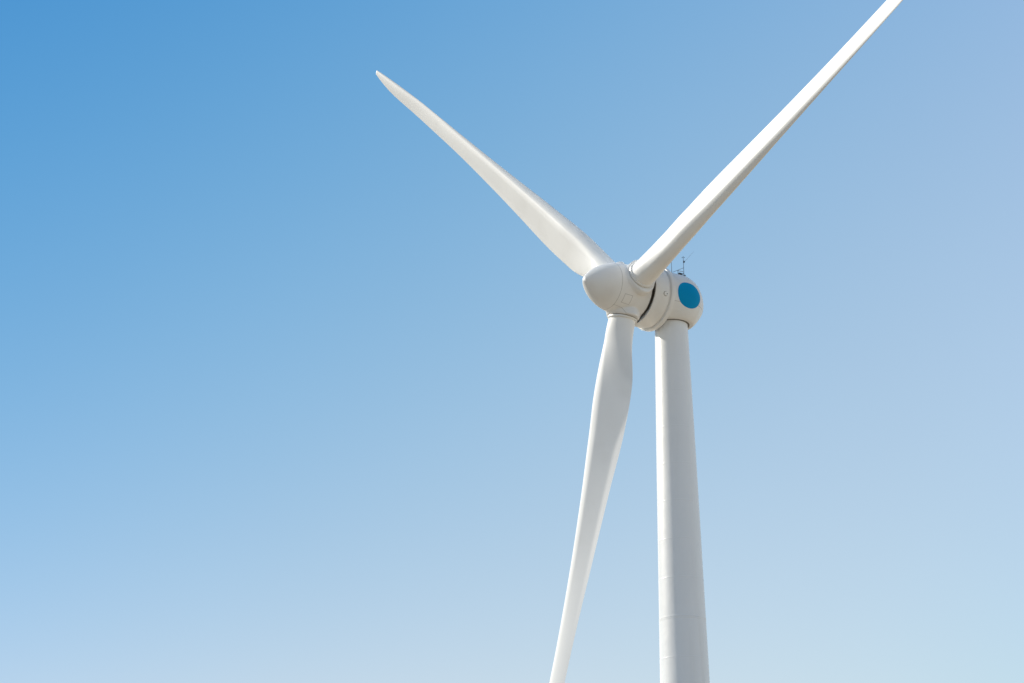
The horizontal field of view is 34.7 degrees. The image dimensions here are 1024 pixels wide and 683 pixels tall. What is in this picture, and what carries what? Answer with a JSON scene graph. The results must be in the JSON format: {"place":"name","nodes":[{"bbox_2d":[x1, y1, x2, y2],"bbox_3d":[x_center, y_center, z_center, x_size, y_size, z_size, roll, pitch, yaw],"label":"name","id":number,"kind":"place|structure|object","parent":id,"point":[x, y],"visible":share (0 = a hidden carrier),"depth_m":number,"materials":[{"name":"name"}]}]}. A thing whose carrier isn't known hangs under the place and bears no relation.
{"place":"outdoors","nodes":[
{"label":"outdoors","id":0,"kind":"place"},
{"bbox_2d":[0,0,1023,682],"label":"sky","id":1,"kind":"structure","parent":0,"point":[290,392],"materials":[{"name":"blue"}]},
{"bbox_2d":[376,0,902,682],"bbox_3d":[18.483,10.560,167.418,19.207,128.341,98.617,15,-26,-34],"label":"wind turbine","id":2,"kind":"object","parent":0,"point":[648,290],"visible":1,"depth_m":175.21,"materials":[{"name":"paint"}]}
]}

